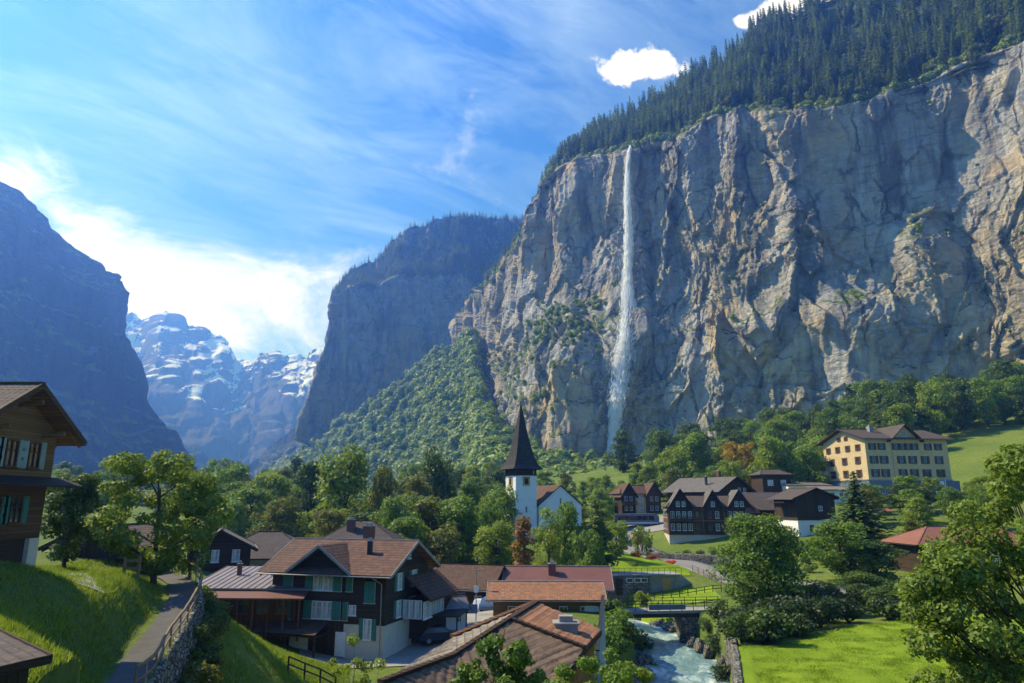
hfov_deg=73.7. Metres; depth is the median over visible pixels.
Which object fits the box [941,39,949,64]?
spruce tree
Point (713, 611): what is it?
bush
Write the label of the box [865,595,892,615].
bush
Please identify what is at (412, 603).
window
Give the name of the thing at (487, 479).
tree
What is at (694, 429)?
tree
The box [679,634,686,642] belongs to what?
boulder
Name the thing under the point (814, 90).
spruce tree
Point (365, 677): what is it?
sapling
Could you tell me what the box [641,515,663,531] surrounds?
parking lot
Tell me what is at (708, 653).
boulder
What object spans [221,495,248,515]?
tree
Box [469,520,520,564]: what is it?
tree
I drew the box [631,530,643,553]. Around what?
sapling
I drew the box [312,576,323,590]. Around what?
window
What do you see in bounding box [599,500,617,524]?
tree
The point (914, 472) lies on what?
window
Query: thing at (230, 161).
sky
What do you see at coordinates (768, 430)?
tree
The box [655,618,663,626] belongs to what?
boulder
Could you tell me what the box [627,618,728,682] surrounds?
river water
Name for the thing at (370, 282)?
forest
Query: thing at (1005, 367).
tree
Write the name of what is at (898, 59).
spruce tree
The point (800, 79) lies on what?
spruce tree
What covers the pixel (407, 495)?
tree
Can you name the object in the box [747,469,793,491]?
dark villa
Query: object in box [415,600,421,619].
window
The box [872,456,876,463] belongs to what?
window
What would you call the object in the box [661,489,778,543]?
timber hotel
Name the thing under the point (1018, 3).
spruce tree
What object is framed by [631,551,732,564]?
stone wall
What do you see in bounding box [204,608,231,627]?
bush
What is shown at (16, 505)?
window
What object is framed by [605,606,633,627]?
bush
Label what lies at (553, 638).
foreground house
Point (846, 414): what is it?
tree
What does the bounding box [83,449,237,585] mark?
tree
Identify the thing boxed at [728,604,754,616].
bush
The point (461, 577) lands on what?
brown roofed barn
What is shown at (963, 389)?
tree
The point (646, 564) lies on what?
lawn
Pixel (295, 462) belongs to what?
tree
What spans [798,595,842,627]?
bush
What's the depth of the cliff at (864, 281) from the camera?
531.50 m
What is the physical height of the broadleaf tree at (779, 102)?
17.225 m
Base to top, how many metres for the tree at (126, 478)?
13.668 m
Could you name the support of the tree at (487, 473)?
on the ground at (972, 446)
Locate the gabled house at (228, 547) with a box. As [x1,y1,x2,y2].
[182,526,258,572]
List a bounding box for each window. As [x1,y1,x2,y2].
[0,497,2,525]
[1,439,20,468]
[7,497,24,524]
[26,442,41,469]
[210,550,219,562]
[231,549,239,562]
[238,600,249,614]
[255,600,267,614]
[274,600,287,614]
[311,600,321,619]
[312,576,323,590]
[321,601,331,619]
[322,576,332,591]
[347,605,355,616]
[361,619,371,640]
[396,600,401,618]
[397,573,402,590]
[403,600,408,618]
[409,600,415,618]
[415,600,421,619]
[422,601,428,620]
[428,601,433,618]
[434,599,438,613]
[439,598,443,611]
[523,477,529,485]
[559,606,567,609]
[580,606,588,611]
[626,578,632,582]
[634,578,640,582]
[695,511,699,518]
[708,511,711,518]
[715,511,719,518]
[768,480,772,485]
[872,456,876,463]
[873,469,877,476]
[881,456,886,463]
[883,469,887,476]
[899,456,904,463]
[901,469,905,476]
[910,456,915,463]
[912,469,916,476]
[923,456,927,463]
[924,469,929,476]
[936,456,941,463]
[938,469,943,476]
[992,555,999,563]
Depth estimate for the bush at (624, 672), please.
19.12 m
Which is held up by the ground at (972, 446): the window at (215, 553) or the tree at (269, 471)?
the tree at (269, 471)
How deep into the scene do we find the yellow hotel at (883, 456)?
194.48 m
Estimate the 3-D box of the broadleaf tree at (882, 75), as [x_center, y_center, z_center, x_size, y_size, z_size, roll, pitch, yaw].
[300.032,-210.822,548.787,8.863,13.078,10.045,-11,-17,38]
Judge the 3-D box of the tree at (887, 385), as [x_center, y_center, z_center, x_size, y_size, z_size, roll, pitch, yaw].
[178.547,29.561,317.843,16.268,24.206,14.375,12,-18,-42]
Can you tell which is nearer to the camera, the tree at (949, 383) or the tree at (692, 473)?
the tree at (692, 473)
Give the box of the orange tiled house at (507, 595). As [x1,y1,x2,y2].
[486,580,607,615]
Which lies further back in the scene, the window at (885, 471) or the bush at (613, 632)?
the window at (885, 471)
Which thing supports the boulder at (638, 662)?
on the ground at (972, 446)
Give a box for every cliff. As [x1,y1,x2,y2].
[294,215,522,445]
[448,41,1023,458]
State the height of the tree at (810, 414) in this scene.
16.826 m
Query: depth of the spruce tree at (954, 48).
517.44 m
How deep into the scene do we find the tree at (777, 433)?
254.38 m
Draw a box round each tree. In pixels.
[40,472,105,567]
[52,464,59,474]
[52,468,70,488]
[56,461,75,475]
[70,465,84,476]
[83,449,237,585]
[92,469,129,510]
[124,475,140,506]
[129,479,152,503]
[142,458,207,518]
[146,490,170,512]
[164,478,223,577]
[199,458,235,473]
[211,464,227,474]
[214,462,248,500]
[219,480,246,496]
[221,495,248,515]
[221,500,251,536]
[223,472,256,489]
[228,463,250,482]
[229,487,275,537]
[231,486,276,536]
[240,472,302,516]
[245,496,308,537]
[247,516,284,533]
[256,469,271,487]
[260,469,280,486]
[271,466,303,502]
[283,478,308,511]
[284,511,314,535]
[289,456,302,499]
[290,460,329,513]
[299,512,321,537]
[304,509,347,537]
[307,508,352,537]
[310,443,375,516]
[340,511,386,527]
[341,487,369,511]
[358,484,384,509]
[366,465,399,511]
[366,495,422,540]
[387,516,430,541]
[393,476,413,498]
[395,478,409,501]
[397,462,417,494]
[400,463,427,479]
[400,495,437,525]
[402,472,434,500]
[402,480,438,502]
[409,495,452,555]
[419,446,457,501]
[423,461,459,489]
[424,524,462,569]
[427,499,472,545]
[431,495,485,562]
[440,486,462,498]
[452,465,466,487]
[453,480,486,541]
[461,464,480,483]
[467,476,489,499]
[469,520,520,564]
[470,500,510,560]
[472,541,518,564]
[479,470,494,493]
[479,475,505,496]
[481,461,495,477]
[481,482,521,527]
[482,468,505,494]
[489,463,508,476]
[509,514,535,564]
[529,506,564,564]
[536,471,556,485]
[542,499,588,565]
[558,473,578,493]
[569,528,606,565]
[576,481,591,498]
[581,505,589,532]
[582,498,618,566]
[582,500,590,516]
[584,488,616,515]
[586,477,597,490]
[586,507,615,529]
[592,477,602,490]
[598,474,615,496]
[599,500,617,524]
[603,429,642,472]
[605,520,633,557]
[627,461,643,484]
[629,472,642,484]
[637,465,654,484]
[640,473,656,484]
[641,433,653,463]
[643,430,677,460]
[645,461,660,485]
[647,479,659,487]
[649,428,678,458]
[653,446,690,478]
[655,461,688,500]
[660,467,685,496]
[668,443,696,471]
[672,433,688,452]
[673,422,701,441]
[674,431,714,474]
[675,428,689,438]
[689,461,700,476]
[690,428,707,449]
[690,470,702,476]
[691,456,714,469]
[693,472,712,476]
[695,430,713,454]
[705,512,823,606]
[706,416,736,447]
[706,465,719,475]
[710,438,729,459]
[710,470,725,476]
[713,453,732,465]
[716,459,750,479]
[717,93,723,115]
[720,428,744,441]
[720,441,760,486]
[721,95,731,105]
[721,434,752,455]
[731,417,749,442]
[732,89,738,107]
[737,421,762,454]
[743,98,749,106]
[743,419,754,442]
[746,435,798,484]
[750,431,781,454]
[752,69,765,101]
[755,407,775,431]
[757,428,778,468]
[761,420,795,439]
[763,88,768,105]
[763,428,792,456]
[766,77,772,103]
[766,86,773,104]
[768,592,803,598]
[769,79,778,104]
[769,439,804,479]
[770,414,797,436]
[771,97,788,107]
[774,407,791,420]
[776,411,806,438]
[779,86,786,96]
[780,432,796,442]
[784,441,798,459]
[786,79,793,101]
[787,443,833,489]
[790,73,802,107]
[792,80,806,89]
[793,78,800,104]
[793,412,807,429]
[793,445,825,482]
[794,419,811,440]
[796,427,823,443]
[796,439,813,448]
[798,82,805,101]
[798,521,878,582]
[799,78,806,101]
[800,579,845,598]
[802,436,825,443]
[803,91,813,101]
[805,411,820,430]
[808,435,825,481]
[810,81,817,100]
[810,404,823,427]
[810,416,814,431]
[813,407,837,434]
[813,417,855,438]
[814,73,820,98]
[815,84,819,100]
[817,75,827,100]
[817,95,826,104]
[818,471,900,559]
[824,56,838,88]
[825,399,844,421]
[826,61,838,92]
[832,82,837,97]
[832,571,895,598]
[833,54,840,86]
[834,397,848,418]
[836,60,843,91]
[837,77,850,112]
[838,417,866,428]
[839,407,851,419]
[840,58,853,87]
[840,383,858,402]
[840,539,909,580]
[841,395,869,423]
[844,77,847,97]
[845,75,853,102]
[849,397,871,428]
[850,381,878,419]
[851,66,855,89]
[853,87,866,96]
[856,380,891,400]
[857,488,888,520]
[858,390,888,424]
[859,71,870,104]
[860,482,883,498]
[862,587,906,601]
[865,59,881,94]
[865,378,889,389]
[868,390,883,424]
[872,50,880,75]
[873,394,917,429]
[873,423,894,428]
[874,48,887,85]
[876,401,919,428]
[876,483,942,508]
[880,70,886,80]
[881,380,907,402]
[882,402,919,429]
[885,61,892,86]
[888,380,921,420]
[891,475,927,502]
[892,48,905,81]
[892,55,906,91]
[892,443,1023,682]
[893,489,927,519]
[894,373,920,402]
[896,497,944,529]
[901,64,907,85]
[901,519,918,532]
[903,58,914,87]
[905,44,914,72]
[907,56,915,72]
[908,46,921,71]
[911,72,920,77]
[913,513,931,524]
[914,380,957,434]
[914,407,942,435]
[915,47,925,72]
[917,378,954,408]
[921,36,930,65]
[921,477,945,503]
[923,58,937,74]
[924,371,955,388]
[925,376,949,383]
[926,381,947,414]
[932,486,964,517]
[937,40,945,66]
[937,388,962,429]
[938,380,986,432]
[940,26,950,63]
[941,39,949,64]
[941,381,953,392]
[949,35,961,47]
[949,40,955,57]
[950,39,958,56]
[952,38,960,56]
[952,491,966,504]
[955,377,972,384]
[958,20,983,66]
[959,31,964,53]
[960,481,981,499]
[962,12,969,34]
[965,488,986,502]
[966,21,987,64]
[966,475,993,492]
[968,43,988,59]
[969,377,1006,427]
[972,491,1003,525]
[974,19,981,42]
[978,7,999,44]
[978,369,990,381]
[979,14,996,27]
[980,372,995,382]
[981,23,992,55]
[981,359,1010,378]
[984,361,1023,378]
[985,379,1020,424]
[987,33,993,52]
[988,14,1006,33]
[989,17,997,34]
[990,385,1009,421]
[992,33,997,46]
[993,373,1023,414]
[997,35,1003,44]
[999,16,1009,30]
[1000,375,1023,411]
[1000,381,1023,424]
[1004,25,1010,37]
[1012,0,1023,19]
[1012,363,1023,376]
[1014,6,1023,41]
[1015,16,1023,39]
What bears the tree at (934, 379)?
on the ground at (972, 446)
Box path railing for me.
[134,562,202,682]
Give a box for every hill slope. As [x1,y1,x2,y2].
[326,368,459,474]
[493,0,1014,283]
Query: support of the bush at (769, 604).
on the ground at (972, 446)
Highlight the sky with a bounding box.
[0,0,821,361]
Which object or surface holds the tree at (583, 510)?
on the ground at (972, 446)
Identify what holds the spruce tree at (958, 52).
on the hill slope at (829, 6)
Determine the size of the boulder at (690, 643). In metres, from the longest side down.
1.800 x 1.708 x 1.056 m
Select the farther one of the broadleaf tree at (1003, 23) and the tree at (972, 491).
the broadleaf tree at (1003, 23)
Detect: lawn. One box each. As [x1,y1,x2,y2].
[605,552,690,575]
[624,586,720,623]
[738,614,1023,682]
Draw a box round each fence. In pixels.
[287,656,336,682]
[632,585,721,619]
[692,565,721,583]
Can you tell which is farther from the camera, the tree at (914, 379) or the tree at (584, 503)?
the tree at (914, 379)
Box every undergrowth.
[461,33,1023,310]
[482,84,1023,455]
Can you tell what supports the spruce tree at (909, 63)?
on the hill slope at (829, 6)
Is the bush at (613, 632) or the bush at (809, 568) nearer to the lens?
the bush at (613, 632)
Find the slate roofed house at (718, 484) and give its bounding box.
[661,470,756,500]
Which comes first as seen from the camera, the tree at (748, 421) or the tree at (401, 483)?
the tree at (401, 483)
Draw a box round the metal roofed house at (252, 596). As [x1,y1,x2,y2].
[198,561,310,641]
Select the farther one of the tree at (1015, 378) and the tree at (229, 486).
the tree at (1015, 378)
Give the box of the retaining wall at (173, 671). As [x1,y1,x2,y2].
[148,571,204,682]
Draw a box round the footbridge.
[610,596,728,641]
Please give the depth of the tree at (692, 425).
391.44 m
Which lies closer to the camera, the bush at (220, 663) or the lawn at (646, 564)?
the bush at (220, 663)
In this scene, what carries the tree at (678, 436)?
on the ground at (972, 446)
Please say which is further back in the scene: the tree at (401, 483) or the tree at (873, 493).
the tree at (401, 483)
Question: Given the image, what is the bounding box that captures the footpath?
[106,571,197,682]
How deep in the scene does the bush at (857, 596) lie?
83.62 m
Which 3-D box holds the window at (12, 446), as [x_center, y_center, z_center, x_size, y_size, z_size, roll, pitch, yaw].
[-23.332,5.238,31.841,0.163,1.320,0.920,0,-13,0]
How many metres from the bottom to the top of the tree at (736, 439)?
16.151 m
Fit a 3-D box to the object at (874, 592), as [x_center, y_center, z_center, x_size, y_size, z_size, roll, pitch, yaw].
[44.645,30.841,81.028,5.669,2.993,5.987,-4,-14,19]
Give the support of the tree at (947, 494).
on the ground at (972, 446)
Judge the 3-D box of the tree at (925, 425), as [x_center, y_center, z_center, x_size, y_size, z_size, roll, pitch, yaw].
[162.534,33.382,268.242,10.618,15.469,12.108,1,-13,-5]
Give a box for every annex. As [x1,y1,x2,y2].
[780,482,833,490]
[804,486,849,503]
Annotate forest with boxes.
[289,332,605,478]
[330,210,523,295]
[482,0,1023,283]
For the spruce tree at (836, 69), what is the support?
on the hill slope at (829, 6)
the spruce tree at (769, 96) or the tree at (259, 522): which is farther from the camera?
the spruce tree at (769, 96)
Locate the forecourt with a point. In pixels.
(94, 585)
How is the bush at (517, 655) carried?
on the ground at (972, 446)
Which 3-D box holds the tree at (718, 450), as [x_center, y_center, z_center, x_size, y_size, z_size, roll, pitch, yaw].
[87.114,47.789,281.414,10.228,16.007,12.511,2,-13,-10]
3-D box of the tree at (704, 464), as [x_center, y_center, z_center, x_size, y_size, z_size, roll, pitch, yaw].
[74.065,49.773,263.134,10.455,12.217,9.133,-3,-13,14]
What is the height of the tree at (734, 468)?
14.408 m
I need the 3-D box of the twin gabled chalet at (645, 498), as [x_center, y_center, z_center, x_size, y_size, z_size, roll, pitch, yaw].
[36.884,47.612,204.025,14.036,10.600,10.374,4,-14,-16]
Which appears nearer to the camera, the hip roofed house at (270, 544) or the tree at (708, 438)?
the hip roofed house at (270, 544)
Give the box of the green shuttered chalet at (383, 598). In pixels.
[253,523,459,659]
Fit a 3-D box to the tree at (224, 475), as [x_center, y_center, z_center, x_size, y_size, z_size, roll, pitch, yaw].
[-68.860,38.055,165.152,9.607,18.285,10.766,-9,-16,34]
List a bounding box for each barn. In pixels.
[38,522,170,573]
[433,563,505,603]
[766,487,842,536]
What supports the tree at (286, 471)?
on the ground at (972, 446)
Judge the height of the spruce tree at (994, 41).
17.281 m
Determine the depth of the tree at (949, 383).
303.64 m
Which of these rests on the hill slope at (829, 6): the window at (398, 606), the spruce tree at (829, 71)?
the spruce tree at (829, 71)
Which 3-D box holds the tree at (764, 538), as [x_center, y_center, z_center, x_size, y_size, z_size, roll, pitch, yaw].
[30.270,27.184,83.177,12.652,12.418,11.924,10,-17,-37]
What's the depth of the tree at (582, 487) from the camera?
248.33 m
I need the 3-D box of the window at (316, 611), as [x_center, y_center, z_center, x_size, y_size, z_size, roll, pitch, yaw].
[-17.543,24.092,61.240,1.170,1.570,0.163,-4,-14,17]
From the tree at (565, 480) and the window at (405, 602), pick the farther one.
the tree at (565, 480)
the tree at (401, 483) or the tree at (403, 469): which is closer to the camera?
the tree at (401, 483)
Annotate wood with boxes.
[104,477,252,489]
[268,326,616,489]
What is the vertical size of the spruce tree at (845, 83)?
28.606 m
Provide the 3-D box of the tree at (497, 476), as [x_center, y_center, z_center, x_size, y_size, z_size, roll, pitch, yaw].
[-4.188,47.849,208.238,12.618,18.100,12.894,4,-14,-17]
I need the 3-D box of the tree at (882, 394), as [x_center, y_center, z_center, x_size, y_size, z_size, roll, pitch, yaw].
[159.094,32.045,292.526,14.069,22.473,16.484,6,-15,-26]
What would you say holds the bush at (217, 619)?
on the ground at (972, 446)
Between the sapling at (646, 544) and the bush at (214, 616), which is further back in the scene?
the sapling at (646, 544)
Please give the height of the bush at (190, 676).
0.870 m
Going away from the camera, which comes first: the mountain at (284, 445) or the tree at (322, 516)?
the tree at (322, 516)
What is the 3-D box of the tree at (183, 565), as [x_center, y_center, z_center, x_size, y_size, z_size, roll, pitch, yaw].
[-23.118,13.616,49.053,4.362,7.811,3.547,3,-13,-12]
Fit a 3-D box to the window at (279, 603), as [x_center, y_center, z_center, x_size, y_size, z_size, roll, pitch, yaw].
[-20.893,24.106,61.960,1.220,1.370,0.163,-1,-13,3]
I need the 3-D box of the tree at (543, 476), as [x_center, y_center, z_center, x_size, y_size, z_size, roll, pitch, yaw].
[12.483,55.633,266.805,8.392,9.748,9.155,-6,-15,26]
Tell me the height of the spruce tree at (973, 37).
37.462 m
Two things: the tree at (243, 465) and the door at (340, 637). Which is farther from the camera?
the tree at (243, 465)
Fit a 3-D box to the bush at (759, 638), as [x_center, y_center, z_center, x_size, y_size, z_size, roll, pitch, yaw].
[23.553,26.684,62.695,3.257,2.412,3.600,-8,-15,32]
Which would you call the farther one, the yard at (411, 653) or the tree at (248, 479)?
the tree at (248, 479)
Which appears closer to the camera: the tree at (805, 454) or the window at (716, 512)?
the window at (716, 512)
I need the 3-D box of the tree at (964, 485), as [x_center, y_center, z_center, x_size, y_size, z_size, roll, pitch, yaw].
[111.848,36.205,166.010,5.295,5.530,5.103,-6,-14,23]
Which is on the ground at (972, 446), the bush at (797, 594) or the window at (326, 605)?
the bush at (797, 594)
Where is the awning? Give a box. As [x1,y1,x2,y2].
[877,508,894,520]
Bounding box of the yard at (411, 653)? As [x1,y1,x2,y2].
[299,610,492,667]
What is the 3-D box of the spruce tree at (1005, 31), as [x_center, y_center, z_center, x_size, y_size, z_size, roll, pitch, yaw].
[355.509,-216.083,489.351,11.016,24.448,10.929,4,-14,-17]
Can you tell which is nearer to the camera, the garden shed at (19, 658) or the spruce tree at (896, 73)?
the garden shed at (19, 658)
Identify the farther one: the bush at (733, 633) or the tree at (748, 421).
the tree at (748, 421)
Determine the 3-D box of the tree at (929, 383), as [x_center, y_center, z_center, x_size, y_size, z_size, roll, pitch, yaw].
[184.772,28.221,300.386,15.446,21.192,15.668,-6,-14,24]
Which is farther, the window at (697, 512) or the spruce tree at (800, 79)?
the spruce tree at (800, 79)
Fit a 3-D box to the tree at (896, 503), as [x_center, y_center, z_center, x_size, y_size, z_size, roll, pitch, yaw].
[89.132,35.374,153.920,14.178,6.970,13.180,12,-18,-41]
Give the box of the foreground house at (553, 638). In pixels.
[377,600,601,682]
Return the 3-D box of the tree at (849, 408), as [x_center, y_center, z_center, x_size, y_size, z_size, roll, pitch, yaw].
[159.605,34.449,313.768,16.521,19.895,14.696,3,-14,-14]
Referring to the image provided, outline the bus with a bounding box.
[615,514,658,525]
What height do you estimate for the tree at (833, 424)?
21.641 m
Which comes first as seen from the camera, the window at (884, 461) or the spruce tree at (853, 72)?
the window at (884, 461)
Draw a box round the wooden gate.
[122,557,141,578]
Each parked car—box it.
[418,624,455,644]
[472,598,486,611]
[479,596,492,611]
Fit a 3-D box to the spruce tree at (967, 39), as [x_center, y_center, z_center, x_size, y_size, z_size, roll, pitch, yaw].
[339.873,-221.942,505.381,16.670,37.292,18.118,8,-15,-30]
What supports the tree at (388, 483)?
on the ground at (972, 446)
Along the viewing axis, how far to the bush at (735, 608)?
76.56 m
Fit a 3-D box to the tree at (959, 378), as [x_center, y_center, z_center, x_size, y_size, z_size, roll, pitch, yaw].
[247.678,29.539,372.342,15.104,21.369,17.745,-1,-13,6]
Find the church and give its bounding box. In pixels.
[499,401,587,542]
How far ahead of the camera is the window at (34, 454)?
33.35 m
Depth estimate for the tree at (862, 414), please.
308.42 m
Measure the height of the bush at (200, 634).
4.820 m
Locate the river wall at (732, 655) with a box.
[725,635,742,682]
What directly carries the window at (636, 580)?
in the garden wall at (627, 583)
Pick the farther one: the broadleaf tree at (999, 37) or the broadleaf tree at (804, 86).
the broadleaf tree at (804, 86)
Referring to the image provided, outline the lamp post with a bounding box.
[474,570,481,614]
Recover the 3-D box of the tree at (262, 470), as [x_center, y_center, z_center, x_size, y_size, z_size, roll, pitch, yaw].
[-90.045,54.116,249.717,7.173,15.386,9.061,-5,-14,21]
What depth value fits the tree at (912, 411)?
274.67 m
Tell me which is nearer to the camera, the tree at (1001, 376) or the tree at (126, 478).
the tree at (126, 478)
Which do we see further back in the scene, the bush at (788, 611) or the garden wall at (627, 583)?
the garden wall at (627, 583)
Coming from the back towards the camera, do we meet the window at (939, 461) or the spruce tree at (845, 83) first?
the spruce tree at (845, 83)
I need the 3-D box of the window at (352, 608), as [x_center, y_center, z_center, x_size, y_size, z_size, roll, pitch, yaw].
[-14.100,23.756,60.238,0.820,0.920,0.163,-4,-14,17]
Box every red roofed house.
[502,561,613,594]
[880,526,1019,572]
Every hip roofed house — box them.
[245,531,294,565]
[322,515,404,538]
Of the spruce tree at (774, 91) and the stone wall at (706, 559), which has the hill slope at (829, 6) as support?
the spruce tree at (774, 91)
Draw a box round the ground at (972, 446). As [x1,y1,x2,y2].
[0,410,1023,682]
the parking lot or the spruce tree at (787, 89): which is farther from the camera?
the spruce tree at (787, 89)
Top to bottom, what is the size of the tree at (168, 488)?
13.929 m
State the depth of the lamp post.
73.78 m
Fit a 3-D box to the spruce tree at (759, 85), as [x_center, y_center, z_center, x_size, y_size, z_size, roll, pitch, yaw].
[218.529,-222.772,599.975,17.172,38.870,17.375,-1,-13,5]
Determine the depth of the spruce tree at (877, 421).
286.56 m
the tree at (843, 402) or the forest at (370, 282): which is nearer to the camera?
the tree at (843, 402)
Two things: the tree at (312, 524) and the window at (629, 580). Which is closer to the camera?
the window at (629, 580)
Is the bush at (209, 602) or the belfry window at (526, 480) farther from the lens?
the belfry window at (526, 480)
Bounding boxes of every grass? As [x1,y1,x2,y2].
[0,558,349,682]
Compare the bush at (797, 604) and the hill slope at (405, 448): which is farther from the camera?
the hill slope at (405, 448)
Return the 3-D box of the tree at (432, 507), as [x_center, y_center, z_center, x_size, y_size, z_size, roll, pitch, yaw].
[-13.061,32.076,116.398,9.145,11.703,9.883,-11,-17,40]
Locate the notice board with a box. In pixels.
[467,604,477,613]
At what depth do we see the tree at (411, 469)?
266.99 m
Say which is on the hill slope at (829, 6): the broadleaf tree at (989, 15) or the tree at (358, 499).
the broadleaf tree at (989, 15)
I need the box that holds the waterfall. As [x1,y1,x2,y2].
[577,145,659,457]
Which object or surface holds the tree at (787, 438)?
on the ground at (972, 446)
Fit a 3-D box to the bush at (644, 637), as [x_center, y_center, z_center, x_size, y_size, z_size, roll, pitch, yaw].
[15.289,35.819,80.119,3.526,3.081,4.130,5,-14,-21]
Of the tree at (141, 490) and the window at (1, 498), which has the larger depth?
the tree at (141, 490)
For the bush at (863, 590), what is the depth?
81.90 m
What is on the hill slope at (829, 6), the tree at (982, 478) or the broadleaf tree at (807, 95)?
the broadleaf tree at (807, 95)
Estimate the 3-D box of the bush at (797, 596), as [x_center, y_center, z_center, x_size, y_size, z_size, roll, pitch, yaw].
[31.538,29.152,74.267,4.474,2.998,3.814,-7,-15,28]
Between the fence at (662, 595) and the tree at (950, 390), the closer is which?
the fence at (662, 595)
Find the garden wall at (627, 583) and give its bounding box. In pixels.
[607,568,691,603]
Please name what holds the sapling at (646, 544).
on the ground at (972, 446)
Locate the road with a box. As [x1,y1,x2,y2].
[590,525,847,593]
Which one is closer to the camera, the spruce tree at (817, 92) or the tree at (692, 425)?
the tree at (692, 425)
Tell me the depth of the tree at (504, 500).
130.62 m
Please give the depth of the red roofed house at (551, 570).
83.51 m
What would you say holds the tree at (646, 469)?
on the ground at (972, 446)
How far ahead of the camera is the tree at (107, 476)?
149.69 m
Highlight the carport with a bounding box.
[412,608,468,642]
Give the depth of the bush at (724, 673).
66.14 m
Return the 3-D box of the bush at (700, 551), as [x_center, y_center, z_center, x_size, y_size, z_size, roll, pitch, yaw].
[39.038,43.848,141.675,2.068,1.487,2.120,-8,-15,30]
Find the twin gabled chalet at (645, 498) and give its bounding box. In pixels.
[609,482,663,514]
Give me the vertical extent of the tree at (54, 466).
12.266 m
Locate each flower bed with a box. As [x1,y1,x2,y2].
[629,553,642,556]
[645,555,659,559]
[664,560,675,563]
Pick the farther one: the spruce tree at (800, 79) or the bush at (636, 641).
the spruce tree at (800, 79)
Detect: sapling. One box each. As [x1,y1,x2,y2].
[328,632,386,682]
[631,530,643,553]
[641,536,650,556]
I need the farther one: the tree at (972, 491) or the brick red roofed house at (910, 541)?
the tree at (972, 491)
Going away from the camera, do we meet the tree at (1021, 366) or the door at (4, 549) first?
the door at (4, 549)
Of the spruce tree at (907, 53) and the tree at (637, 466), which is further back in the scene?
the spruce tree at (907, 53)
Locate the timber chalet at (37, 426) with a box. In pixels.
[0,382,87,566]
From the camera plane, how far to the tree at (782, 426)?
295.12 m
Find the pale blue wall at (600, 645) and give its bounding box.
[596,595,605,682]
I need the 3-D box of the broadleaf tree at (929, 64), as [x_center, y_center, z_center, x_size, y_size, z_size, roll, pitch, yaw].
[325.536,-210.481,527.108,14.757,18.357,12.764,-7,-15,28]
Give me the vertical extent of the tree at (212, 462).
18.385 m
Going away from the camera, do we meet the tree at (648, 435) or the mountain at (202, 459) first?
the tree at (648, 435)
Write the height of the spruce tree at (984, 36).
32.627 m
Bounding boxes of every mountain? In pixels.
[0,181,196,475]
[125,311,323,466]
[182,443,212,472]
[247,428,304,477]
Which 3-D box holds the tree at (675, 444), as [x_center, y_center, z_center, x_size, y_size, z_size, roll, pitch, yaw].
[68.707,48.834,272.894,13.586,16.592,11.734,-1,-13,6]
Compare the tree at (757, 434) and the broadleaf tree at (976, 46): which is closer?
the tree at (757, 434)
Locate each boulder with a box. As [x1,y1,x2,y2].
[634,658,645,667]
[636,656,646,664]
[639,651,652,664]
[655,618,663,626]
[665,622,671,630]
[668,625,676,632]
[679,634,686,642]
[686,637,695,647]
[693,638,704,653]
[703,643,713,658]
[716,658,724,665]
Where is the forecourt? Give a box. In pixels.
[4,562,102,591]
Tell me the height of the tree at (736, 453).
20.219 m
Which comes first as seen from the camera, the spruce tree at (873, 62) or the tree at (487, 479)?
the tree at (487, 479)
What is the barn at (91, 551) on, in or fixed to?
on the ground at (972, 446)
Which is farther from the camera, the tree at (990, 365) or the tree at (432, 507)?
the tree at (990, 365)
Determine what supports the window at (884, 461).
in the yellow hotel at (883, 456)
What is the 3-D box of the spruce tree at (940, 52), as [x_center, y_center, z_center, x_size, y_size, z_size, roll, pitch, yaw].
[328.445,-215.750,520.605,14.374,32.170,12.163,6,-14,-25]
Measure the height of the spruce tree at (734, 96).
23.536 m
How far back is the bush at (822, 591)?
79.27 m
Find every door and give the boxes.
[0,544,10,562]
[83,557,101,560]
[289,637,307,649]
[334,632,345,656]
[616,579,623,594]
[662,578,670,590]
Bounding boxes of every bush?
[179,673,200,682]
[182,659,223,682]
[186,647,210,668]
[192,624,223,682]
[196,651,227,673]
[199,620,210,633]
[201,585,215,593]
[202,589,217,598]
[202,614,229,641]
[202,620,224,639]
[203,601,213,612]
[204,592,220,603]
[204,597,232,613]
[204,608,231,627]
[204,609,231,625]
[448,632,547,682]
[540,645,635,682]
[593,615,622,630]
[594,620,625,651]
[597,598,624,612]
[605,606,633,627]
[611,637,634,656]
[622,621,639,640]
[624,660,654,682]
[627,561,639,565]
[629,525,652,551]
[630,627,643,649]
[633,591,650,602]
[636,633,655,650]
[682,549,691,553]
[696,549,704,553]
[698,617,710,632]
[703,633,720,654]
[705,598,726,617]
[707,546,716,553]
[709,662,730,682]
[714,608,738,635]
[719,614,760,641]
[725,609,767,640]
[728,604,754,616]
[728,605,743,611]
[740,605,796,643]
[750,623,784,644]
[753,599,791,632]
[757,594,807,611]
[770,603,819,635]
[780,598,810,626]
[784,590,814,599]
[784,613,813,636]
[788,595,816,620]
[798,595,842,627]
[800,563,818,572]
[805,587,831,599]
[813,595,853,622]
[833,599,866,622]
[839,583,869,604]
[852,601,867,617]
[860,585,910,608]
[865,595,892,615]
[865,597,903,619]
[869,597,901,619]
[882,580,907,591]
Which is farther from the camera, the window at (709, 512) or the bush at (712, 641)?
the window at (709, 512)
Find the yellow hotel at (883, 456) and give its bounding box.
[816,424,960,503]
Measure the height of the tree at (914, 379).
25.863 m
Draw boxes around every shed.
[0,629,52,682]
[445,593,470,630]
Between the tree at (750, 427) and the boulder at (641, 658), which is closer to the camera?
the boulder at (641, 658)

